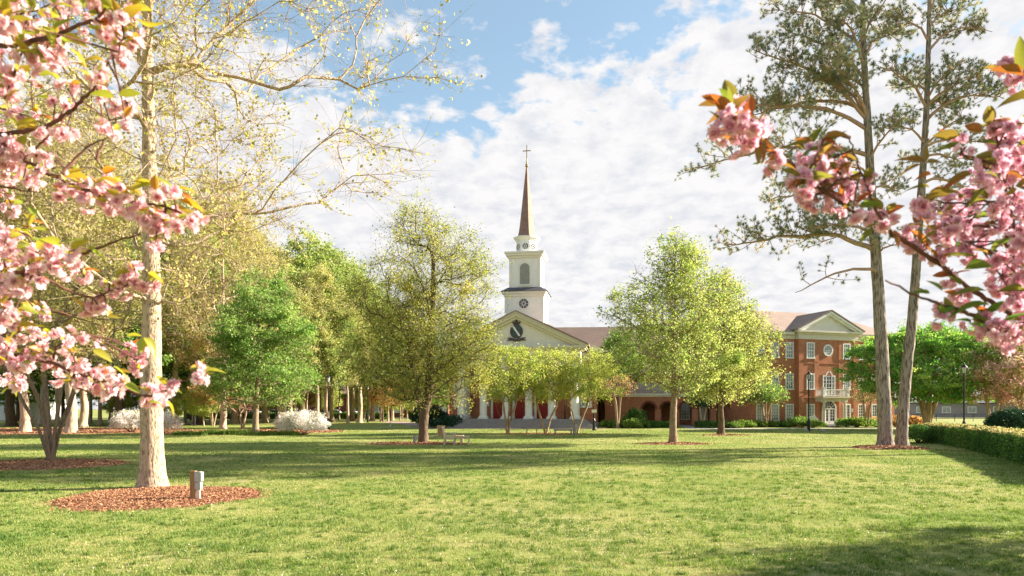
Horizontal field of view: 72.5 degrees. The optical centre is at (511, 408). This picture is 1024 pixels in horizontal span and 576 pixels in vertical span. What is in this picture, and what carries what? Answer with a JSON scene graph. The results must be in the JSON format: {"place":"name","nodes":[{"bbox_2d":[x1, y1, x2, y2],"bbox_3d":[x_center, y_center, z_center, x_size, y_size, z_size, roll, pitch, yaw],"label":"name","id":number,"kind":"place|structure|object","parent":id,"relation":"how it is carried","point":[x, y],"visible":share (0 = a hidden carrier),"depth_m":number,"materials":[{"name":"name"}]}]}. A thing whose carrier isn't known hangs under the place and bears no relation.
{"place":"outdoors","nodes":[
{"label":"outdoors","id":0,"kind":"place"},
{"bbox_2d":[0,383,65,419],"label":"building","id":1,"kind":"structure","parent":0,"point":[34,409],"depth_m":116.96,"materials":[{"name":"white"}]},
{"bbox_2d":[204,383,448,417],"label":"building","id":2,"kind":"structure","parent":0,"point":[342,407],"depth_m":152.05,"materials":[{"name":"red brick"}]},
{"bbox_2d":[376,421,604,428],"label":"pavement","id":3,"kind":"structure","parent":0,"point":[412,424],"depth_m":72.96,"materials":[{"name":"concrete"}]},
{"bbox_2d":[408,405,448,422],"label":"shrub","id":4,"kind":"object","parent":3,"relation":"on","point":[414,415],"visible":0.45,"depth_m":77.10,"materials":[{"name":"green plant"}]},
{"bbox_2d":[417,418,456,427],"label":"shrub","id":5,"kind":"object","parent":3,"relation":"on","point":[432,422],"visible":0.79,"depth_m":70.66,"materials":[{"name":"green plant"}]},
{"bbox_2d":[0,409,1023,575],"bbox_3d":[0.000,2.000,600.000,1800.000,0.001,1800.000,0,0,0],"label":"ground","id":6,"kind":"structure","parent":0,"point":[341,424],"depth_m":14.85,"materials":[{"name":"green plant"}]},
{"bbox_2d":[0,367,64,420],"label":"tree","id":7,"kind":"object","parent":6,"relation":"on","point":[37,387],"visible":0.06,"depth_m":111.79,"materials":[{"name":"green plant"}]},
{"bbox_2d":[0,191,110,425],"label":"tree","id":8,"kind":"object","parent":6,"relation":"on","point":[10,418],"visible":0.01,"depth_m":77.56,"materials":[{"name":"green plant"}]},
{"bbox_2d":[27,367,86,417],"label":"tree","id":9,"kind":"object","parent":6,"relation":"on","point":[63,403],"visible":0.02,"depth_m":117.64,"materials":[{"name":"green plant"}]},
{"bbox_2d":[0,457,133,470],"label":"mulch bed","id":10,"kind":"object","parent":6,"relation":"on","point":[43,464],"visible":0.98,"depth_m":24.62,"materials":[{"name":"brown wood"}]},
{"bbox_2d":[0,223,186,459],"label":"crape myrtle","id":11,"kind":"object","parent":10,"relation":"on","point":[49,441],"visible":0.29,"depth_m":26.68,"materials":[{"name":"plant"}]},
{"bbox_2d":[24,152,141,426],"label":"tree","id":12,"kind":"object","parent":6,"relation":"on","point":[83,420],"visible":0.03,"depth_m":73.71,"materials":[{"name":"yellow plant"}]},
{"bbox_2d":[0,427,198,434],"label":"mulch bed","id":13,"kind":"object","parent":6,"relation":"on","point":[13,431],"visible":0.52,"depth_m":60.13,"materials":[{"name":"brown wood"}]},
{"bbox_2d":[0,99,115,431],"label":"tree","id":14,"kind":"object","parent":13,"relation":"on","point":[24,423],"visible":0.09,"depth_m":58.53,"materials":[{"name":"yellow plant"}]},
{"bbox_2d":[0,72,194,432],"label":"tree","id":15,"kind":"object","parent":13,"relation":"on","point":[71,424],"visible":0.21,"depth_m":56.02,"materials":[{"name":"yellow plant"}]},
{"bbox_2d":[107,408,139,431],"bbox_3d":[-31.928,0.990,58.456,4.211,2.073,3.054,0,0,0],"label":"azalea bush","id":16,"kind":"object","parent":13,"relation":"on","point":[119,420],"visible":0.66,"depth_m":57.90,"materials":[{"name":"white plant"}]},
{"bbox_2d":[91,265,114,425],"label":"tree","id":17,"kind":"object","parent":6,"relation":"on","point":[99,422],"visible":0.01,"depth_m":81.78,"materials":[{"name":"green plant"}]},
{"bbox_2d":[0,0,224,416],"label":"cherry tree","id":18,"kind":"object","parent":6,"relation":"on","point":[57,257],"visible":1,"depth_m":2.61,"materials":[{"name":"pink plant"}]},
{"bbox_2d":[89,390,138,414],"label":"tree","id":19,"kind":"object","parent":6,"relation":"on","point":[110,403],"visible":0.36,"depth_m":83.45,"materials":[{"name":"green plant"}]},
{"bbox_2d":[49,203,203,415],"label":"tree","id":20,"kind":"object","parent":6,"relation":"on","point":[119,402],"visible":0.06,"depth_m":79.24,"materials":[{"name":"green plant"}]},
{"bbox_2d":[23,485,278,514],"bbox_3d":[-7.834,1.943,15.735,5.063,0.153,5.239,0,0,0],"label":"mulch bed","id":21,"kind":"object","parent":6,"relation":"on","point":[147,498],"visible":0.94,"depth_m":15.02,"materials":[{"name":"brown wood"}]},
{"bbox_2d":[190,471,203,498],"bbox_3d":[-6.770,1.695,14.982,0.255,0.710,0.135,0,0,0],"label":"utility post","id":22,"kind":"object","parent":21,"relation":"on","point":[196,478],"visible":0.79,"depth_m":14.95,"materials":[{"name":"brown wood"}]},
{"bbox_2d":[0,0,482,487],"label":"tree","id":23,"kind":"object","parent":21,"relation":"on","point":[152,469],"visible":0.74,"depth_m":17.76,"materials":[{"name":"yellow plant"}]},
{"bbox_2d":[135,409,184,432],"bbox_3d":[-28.017,0.986,55.832,3.672,2.083,2.831,0,0,0],"label":"azalea bush","id":24,"kind":"object","parent":6,"relation":"on","point":[170,421],"visible":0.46,"depth_m":55.47,"materials":[{"name":"white plant"}]},
{"bbox_2d":[104,177,252,425],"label":"tree","id":25,"kind":"object","parent":6,"relation":"on","point":[174,374],"visible":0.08,"depth_m":80.31,"materials":[{"name":"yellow plant"}]},
{"bbox_2d":[163,384,196,416],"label":"tree","id":26,"kind":"object","parent":6,"relation":"on","point":[178,411],"visible":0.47,"depth_m":79.79,"materials":[{"name":"green plant"}]},
{"bbox_2d":[171,376,210,424],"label":"tree","id":27,"kind":"object","parent":6,"relation":"on","point":[188,383],"visible":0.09,"depth_m":83.22,"materials":[{"name":"green plant"}]},
{"bbox_2d":[137,199,265,423],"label":"tree","id":28,"kind":"object","parent":6,"relation":"on","point":[199,419],"visible":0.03,"depth_m":84.56,"materials":[{"name":"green plant"}]},
{"bbox_2d":[179,390,227,425],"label":"tree","id":29,"kind":"object","parent":6,"relation":"on","point":[195,409],"visible":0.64,"depth_m":77.41,"materials":[{"name":"green plant"}]},
{"bbox_2d":[183,382,236,425],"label":"tree","id":30,"kind":"object","parent":6,"relation":"on","point":[193,387],"visible":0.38,"depth_m":76.91,"materials":[{"name":"green plant"}]},
{"bbox_2d":[193,215,284,423],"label":"tree","id":31,"kind":"object","parent":6,"relation":"on","point":[234,418],"visible":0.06,"depth_m":90.87,"materials":[{"name":"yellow plant"}]},
{"bbox_2d":[164,428,354,434],"bbox_3d":[-22.323,1.961,60.367,17.286,0.249,18.321,0,0,0],"label":"mulch bed","id":32,"kind":"object","parent":6,"relation":"on","point":[315,431],"visible":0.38,"depth_m":61.56,"materials":[{"name":"brown wood"}]},
{"bbox_2d":[169,430,212,434],"bbox_3d":[-24.122,1.761,52.770,3.205,0.517,1.854,0,0,0],"label":"grass border","id":33,"kind":"object","parent":32,"relation":"on","point":[184,432],"depth_m":52.37,"materials":[{"name":"green plant"}]},
{"bbox_2d":[203,428,253,434],"bbox_3d":[-21.531,1.714,53.307,4.198,0.610,2.164,0,0,0],"label":"grass border","id":34,"kind":"object","parent":32,"relation":"on","point":[231,432],"depth_m":52.90,"materials":[{"name":"green plant"}]},
{"bbox_2d":[160,164,297,428],"bbox_3d":[-27.439,-10.447,66.057,14.237,25.046,11.532,0,0,-16],"label":"tree","id":35,"kind":"object","parent":32,"relation":"on","point":[203,344],"visible":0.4,"depth_m":64.78,"materials":[{"name":"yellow plant"}]},
{"bbox_2d":[222,388,263,428],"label":"tree","id":36,"kind":"object","parent":32,"relation":"on","point":[245,411],"visible":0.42,"depth_m":65.96,"materials":[{"name":"green plant"}]},
{"bbox_2d":[184,263,324,434],"bbox_3d":[-19.022,-4.414,52.970,9.880,12.958,13.129,0,0,-34],"label":"tree","id":37,"kind":"object","parent":32,"relation":"on","point":[250,360],"visible":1,"depth_m":51.58,"materials":[{"name":"green plant"}]},
{"bbox_2d":[248,235,304,422],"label":"tree","id":38,"kind":"object","parent":6,"relation":"on","point":[264,416],"visible":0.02,"depth_m":95.71,"materials":[{"name":"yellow plant"}]},
{"bbox_2d":[252,430,302,435],"bbox_3d":[-17.483,1.771,52.149,3.569,0.497,2.186,0,0,0],"label":"grass border","id":39,"kind":"object","parent":6,"relation":"on","point":[268,432],"depth_m":51.80,"materials":[{"name":"green plant"}]},
{"bbox_2d":[187,411,386,418],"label":"hedge","id":40,"kind":"object","parent":6,"relation":"on","point":[343,415],"visible":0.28,"depth_m":133.09,"materials":[{"name":"green plant"}]},
{"bbox_2d":[252,256,332,418],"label":"tree","id":41,"kind":"object","parent":6,"relation":"on","point":[290,272],"visible":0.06,"depth_m":88.89,"materials":[{"name":"green plant"}]},
{"bbox_2d":[260,278,330,412],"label":"tree","id":42,"kind":"object","parent":6,"relation":"on","point":[301,299],"visible":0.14,"depth_m":83.77,"materials":[{"name":"green plant"}]},
{"bbox_2d":[274,408,331,434],"bbox_3d":[-15.928,0.985,52.783,4.213,2.086,3.464,0,0,0],"label":"azalea bush","id":43,"kind":"object","parent":6,"relation":"on","point":[297,419],"visible":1,"depth_m":52.22,"materials":[{"name":"white plant"}]},
{"bbox_2d":[293,387,323,419],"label":"tree","id":44,"kind":"object","parent":6,"relation":"on","point":[311,396],"visible":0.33,"depth_m":114.86,"materials":[{"name":"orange plant"}]},
{"bbox_2d":[270,223,351,408],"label":"tree","id":45,"kind":"object","parent":6,"relation":"on","point":[312,258],"visible":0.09,"depth_m":97.84,"materials":[{"name":"green plant"}]},
{"bbox_2d":[293,260,360,422],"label":"tree","id":46,"kind":"object","parent":6,"relation":"on","point":[326,283],"visible":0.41,"depth_m":86.92,"materials":[{"name":"green plant"}]},
{"bbox_2d":[312,384,342,409],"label":"tree","id":47,"kind":"object","parent":6,"relation":"on","point":[336,392],"visible":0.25,"depth_m":131.32,"materials":[{"name":"green plant"}]},
{"bbox_2d":[296,288,368,417],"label":"tree","id":48,"kind":"object","parent":6,"relation":"on","point":[335,373],"visible":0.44,"depth_m":87.69,"materials":[{"name":"green plant"}]},
{"bbox_2d":[298,234,369,421],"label":"tree","id":49,"kind":"object","parent":6,"relation":"on","point":[338,255],"visible":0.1,"depth_m":102.96,"materials":[{"name":"green plant"}]},
{"bbox_2d":[328,294,374,423],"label":"tree","id":50,"kind":"object","parent":6,"relation":"on","point":[347,393],"visible":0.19,"depth_m":91.77,"materials":[{"name":"green plant"}]},
{"bbox_2d":[337,256,383,420],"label":"tree","id":51,"kind":"object","parent":6,"relation":"on","point":[351,410],"visible":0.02,"depth_m":109.79,"materials":[{"name":"green plant"}]},
{"bbox_2d":[340,386,382,419],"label":"tree","id":52,"kind":"object","parent":6,"relation":"on","point":[355,404],"visible":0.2,"depth_m":121.25,"materials":[{"name":"green plant"}]},
{"bbox_2d":[322,276,412,422],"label":"tree","id":53,"kind":"object","parent":6,"relation":"on","point":[360,412],"visible":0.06,"depth_m":97.58,"materials":[{"name":"green plant"}]},
{"bbox_2d":[363,378,399,421],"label":"tree","id":54,"kind":"object","parent":6,"relation":"on","point":[371,399],"visible":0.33,"depth_m":102.69,"materials":[{"name":"green plant"}]},
{"bbox_2d":[368,284,407,420],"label":"tree","id":55,"kind":"object","parent":6,"relation":"on","point":[372,413],"visible":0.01,"depth_m":109.81,"materials":[{"name":"green plant"}]},
{"bbox_2d":[365,441,473,444],"bbox_3d":[-5.401,1.965,39.939,6.556,0.160,3.406,0,0,0],"label":"mulch bed","id":56,"kind":"object","parent":6,"relation":"on","point":[407,443],"visible":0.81,"depth_m":39.10,"materials":[{"name":"brown wood"}]},
{"bbox_2d":[313,178,518,441],"bbox_3d":[-5.271,-5.609,40.828,11.600,15.323,11.963,0,0,0],"label":"oak tree","id":57,"kind":"object","parent":56,"relation":"on","point":[427,335],"visible":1,"depth_m":39.56,"materials":[{"name":"green plant"}]},
{"bbox_2d":[432,350,448,411],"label":"tree","id":58,"kind":"object","parent":6,"relation":"on","point":[445,403],"visible":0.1,"depth_m":111.34,"materials":[{"name":"green plant"}]},
{"bbox_2d":[441,427,455,444],"bbox_3d":[-3.504,1.528,38.710,0.765,1.005,0.710,0,0,0],"label":"garden chair","id":59,"kind":"object","parent":6,"relation":"on","point":[453,438],"visible":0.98,"depth_m":38.39,"materials":[{"name":"brown wood"}]},
{"bbox_2d":[434,413,464,424],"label":"shrub","id":60,"kind":"object","parent":6,"relation":"on","point":[453,418],"visible":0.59,"depth_m":71.94,"materials":[{"name":"green plant"}]},
{"bbox_2d":[434,145,606,428],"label":"church","id":61,"kind":"structure","parent":6,"relation":"on","point":[524,319],"depth_m":74.39,"materials":[{"name":"white paint"}]},
{"bbox_2d":[491,388,501,417],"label":"door","id":62,"kind":"structure","parent":61,"relation":"in","point":[494,413],"depth_m":75.47,"materials":[{"name":"red paint"}]},
{"bbox_2d":[512,388,524,417],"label":"door","id":63,"kind":"structure","parent":61,"relation":"in","point":[519,412],"depth_m":75.06,"materials":[{"name":"red paint"}]},
{"bbox_2d":[534,388,547,418],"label":"door","id":64,"kind":"structure","parent":61,"relation":"in","point":[536,416],"depth_m":74.68,"materials":[{"name":"red paint"}]},
{"bbox_2d":[494,432,597,433],"bbox_3d":[2.609,1.964,54.508,8.283,0.164,2.103,0,0,0],"label":"mulch bed","id":65,"kind":"object","parent":6,"relation":"on","point":[542,433],"visible":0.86,"depth_m":54.28,"materials":[{"name":"brown wood"}]},
{"bbox_2d":[474,341,548,433],"bbox_3d":[-0.183,-1.642,54.512,6.332,7.408,6.057,0,0,0],"label":"crape myrtle","id":66,"kind":"object","parent":65,"relation":"on","point":[501,390],"visible":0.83,"depth_m":53.87,"materials":[{"name":"green plant"}]},
{"bbox_2d":[513,343,583,432],"bbox_3d":[2.834,-1.645,56.918,6.187,7.423,6.234,0,0,-20],"label":"crape myrtle","id":67,"kind":"object","parent":6,"relation":"on","point":[552,374],"visible":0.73,"depth_m":55.71,"materials":[{"name":"green plant"}]},
{"bbox_2d":[553,345,628,432],"bbox_3d":[6.335,-1.555,56.430,6.406,7.242,5.964,0,0,0],"label":"crape myrtle","id":68,"kind":"object","parent":6,"relation":"on","point":[595,379],"visible":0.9,"depth_m":55.62,"materials":[{"name":"green plant"}]},
{"bbox_2d":[597,375,636,427],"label":"tree","id":69,"kind":"object","parent":6,"relation":"on","point":[614,397],"visible":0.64,"depth_m":69.78,"materials":[{"name":"orange plant"}]},
{"bbox_2d":[555,326,692,396],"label":"hall","id":70,"kind":"structure","parent":6,"relation":"on","point":[595,336],"depth_m":93.89,"materials":[{"name":"orange brick"}]},
{"bbox_2d":[600,328,654,419],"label":"tree","id":71,"kind":"object","parent":6,"relation":"on","point":[612,346],"visible":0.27,"depth_m":74.96,"materials":[{"name":"green plant"}]},
{"bbox_2d":[623,418,642,427],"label":"shrub","id":72,"kind":"object","parent":6,"relation":"on","point":[631,423],"visible":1,"depth_m":69.67,"materials":[{"name":"green plant"}]},
{"bbox_2d":[622,407,647,427],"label":"shrub","id":73,"kind":"object","parent":6,"relation":"on","point":[634,413],"visible":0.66,"depth_m":72.61,"materials":[{"name":"green plant"}]},
{"bbox_2d":[643,420,678,427],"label":"hedge","id":74,"kind":"object","parent":6,"relation":"on","point":[659,424],"visible":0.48,"depth_m":71.59,"materials":[{"name":"green plant"}]},
{"bbox_2d":[599,382,731,425],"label":"arcade","id":75,"kind":"object","parent":6,"relation":"on","point":[655,405],"visible":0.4,"depth_m":78.16,"materials":[{"name":"red brick"}]},
{"bbox_2d":[680,403,690,419],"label":"window","id":76,"kind":"structure","parent":75,"relation":"in","point":[684,410],"depth_m":82.34,"materials":[{"name":"grey glass"}]},
{"bbox_2d":[634,442,715,444],"bbox_3d":[9.127,1.963,39.416,4.632,0.160,2.455,0,0,0],"label":"mulch bed","id":77,"kind":"object","parent":6,"relation":"on","point":[677,443],"visible":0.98,"depth_m":38.93,"materials":[{"name":"brown wood"}]},
{"bbox_2d":[589,217,761,442],"bbox_3d":[9.482,-4.372,39.840,10.620,12.862,8.683,0,0,0],"label":"maple tree","id":78,"kind":"object","parent":77,"relation":"on","point":[673,348],"visible":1,"depth_m":39.11,"materials":[{"name":"green plant"}]},
{"bbox_2d":[688,391,718,422],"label":"tree","id":79,"kind":"object","parent":6,"relation":"on","point":[701,404],"visible":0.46,"depth_m":71.63,"materials":[{"name":"green plant"}]},
{"bbox_2d":[694,420,729,427],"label":"hedge","id":80,"kind":"object","parent":6,"relation":"on","point":[706,424],"visible":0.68,"depth_m":71.61,"materials":[{"name":"green plant"}]},
{"bbox_2d":[702,434,748,435],"bbox_3d":[15.951,1.966,52.161,4.155,0.175,1.978,0,0,0],"label":"mulch bed","id":81,"kind":"object","parent":6,"relation":"on","point":[724,434],"visible":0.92,"depth_m":51.79,"materials":[{"name":"brown wood"}]},
{"bbox_2d":[661,265,794,433],"bbox_3d":[15.865,-4.531,53.224,9.701,13.214,11.863,0,0,0],"label":"maple tree","id":82,"kind":"object","parent":81,"relation":"on","point":[752,369],"visible":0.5,"depth_m":51.81,"materials":[{"name":"green plant"}]},
{"bbox_2d":[740,378,790,426],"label":"tree","id":83,"kind":"object","parent":6,"relation":"on","point":[769,397],"visible":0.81,"depth_m":73.14,"materials":[{"name":"green plant"}]},
{"bbox_2d":[685,310,895,426],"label":"brick building","id":84,"kind":"structure","parent":6,"relation":"on","point":[818,342],"depth_m":76.40,"materials":[{"name":"red brick"}]},
{"bbox_2d":[771,404,779,420],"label":"window","id":85,"kind":"structure","parent":84,"relation":"in","point":[774,407],"depth_m":75.32,"materials":[{"name":"white glass"}]},
{"bbox_2d":[785,404,793,420],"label":"window","id":86,"kind":"structure","parent":84,"relation":"in","point":[789,408],"depth_m":75.93,"materials":[{"name":"white glass"}]},
{"bbox_2d":[785,373,793,389],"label":"window","id":87,"kind":"structure","parent":84,"relation":"in","point":[790,385],"depth_m":75.93,"materials":[{"name":"white glass"}]},
{"bbox_2d":[785,342,793,358],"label":"window","id":88,"kind":"structure","parent":84,"relation":"in","point":[789,349],"depth_m":75.91,"materials":[{"name":"white glass"}]},
{"bbox_2d":[806,342,814,358],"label":"window","id":89,"kind":"structure","parent":84,"relation":"in","point":[810,346],"depth_m":76.24,"materials":[{"name":"white glass"}]},
{"bbox_2d":[823,371,834,394],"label":"french window","id":90,"kind":"structure","parent":84,"relation":"in","point":[828,383],"depth_m":76.96,"materials":[{"name":"white paint"}]},
{"bbox_2d":[822,402,836,423],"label":"door","id":91,"kind":"structure","parent":84,"relation":"in","point":[831,411],"depth_m":77.01,"materials":[{"name":"white paint"}]},
{"bbox_2d":[781,415,814,426],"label":"shrub","id":92,"kind":"object","parent":6,"relation":"on","point":[798,421],"visible":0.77,"depth_m":73.49,"materials":[{"name":"green plant"}]},
{"bbox_2d":[844,416,870,426],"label":"shrub","id":93,"kind":"object","parent":6,"relation":"on","point":[854,421],"visible":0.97,"depth_m":72.87,"materials":[{"name":"green plant"}]},
{"bbox_2d":[698,36,1023,355],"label":"cherry tree","id":94,"kind":"object","parent":6,"relation":"on","point":[1003,154],"visible":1,"depth_m":2.44,"materials":[{"name":"pink plant"}]},
{"bbox_2d":[847,374,875,427],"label":"tree","id":95,"kind":"object","parent":6,"relation":"on","point":[865,398],"visible":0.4,"depth_m":72.91,"materials":[{"name":"orange plant"}]},
{"bbox_2d":[849,444,936,449],"bbox_3d":[19.004,1.935,35.250,4.098,0.209,3.894,0,0,0],"label":"mulch bed","id":96,"kind":"object","parent":6,"relation":"on","point":[891,447],"visible":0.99,"depth_m":34.54,"materials":[{"name":"brown wood"}]},
{"bbox_2d":[674,0,924,444],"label":"pine tree","id":97,"kind":"object","parent":96,"relation":"on","point":[836,79],"visible":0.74,"depth_m":36.11,"materials":[{"name":"green plant"}]},
{"bbox_2d":[868,0,1012,445],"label":"pine tree","id":98,"kind":"object","parent":96,"relation":"on","point":[902,418],"visible":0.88,"depth_m":36.77,"materials":[{"name":"green plant"}]},
{"bbox_2d":[908,422,934,442],"bbox_3d":[23.448,1.417,40.329,1.804,1.217,1.747,0,0,0],"label":"round bush","id":99,"kind":"object","parent":6,"relation":"on","point":[925,432],"visible":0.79,"depth_m":39.90,"materials":[{"name":"green plant"}]},
{"bbox_2d":[831,319,1023,422],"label":"tree","id":100,"kind":"object","parent":6,"relation":"on","point":[928,380],"visible":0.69,"depth_m":62.95,"materials":[{"name":"green plant"}]},
{"bbox_2d":[895,402,1019,416],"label":"building","id":101,"kind":"structure","parent":6,"relation":"on","point":[942,408],"depth_m":156.25,"materials":[{"name":"grey"}]},
{"bbox_2d":[960,363,966,423],"bbox_3d":[33.670,-0.705,52.000,0.480,5.410,0.480,0,0,0],"label":"lamp post","id":102,"kind":"object","parent":6,"relation":"on","point":[963,367],"visible":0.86,"depth_m":51.95,"materials":[{"name":"black metal"}]},
{"bbox_2d":[921,422,1023,464],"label":"hedge","id":103,"kind":"object","parent":6,"relation":"on","point":[1000,442],"visible":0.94,"depth_m":31.36,"materials":[{"name":"green plant"}]},
{"bbox_2d":[949,334,1023,416],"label":"tree","id":104,"kind":"object","parent":6,"relation":"on","point":[984,395],"visible":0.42,"depth_m":61.09,"materials":[{"name":"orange plant"}]},
{"bbox_2d":[968,343,1023,409],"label":"tree","id":105,"kind":"object","parent":6,"relation":"on","point":[1018,367],"visible":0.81,"depth_m":58.97,"materials":[{"name":"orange plant"}]},
{"bbox_2d":[983,407,1023,429],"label":"round bush","id":106,"kind":"object","parent":6,"relation":"on","point":[1010,418],"visible":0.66,"depth_m":43.44,"materials":[{"name":"green plant"}]},
{"bbox_2d":[0,0,1023,408],"label":"sky","id":107,"kind":"structure","parent":0,"point":[604,96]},
{"bbox_2d":[4,462,1022,575],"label":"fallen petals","id":108,"kind":"object","parent":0,"point":[536,539],"visible":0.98,"depth_m":11.12,"materials":[{"name":"pink plant"}]},
{"bbox_2d":[695,428,895,428],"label":"sidewalk","id":109,"kind":"structure","parent":0,"point":[790,428],"depth_m":69.32,"materials":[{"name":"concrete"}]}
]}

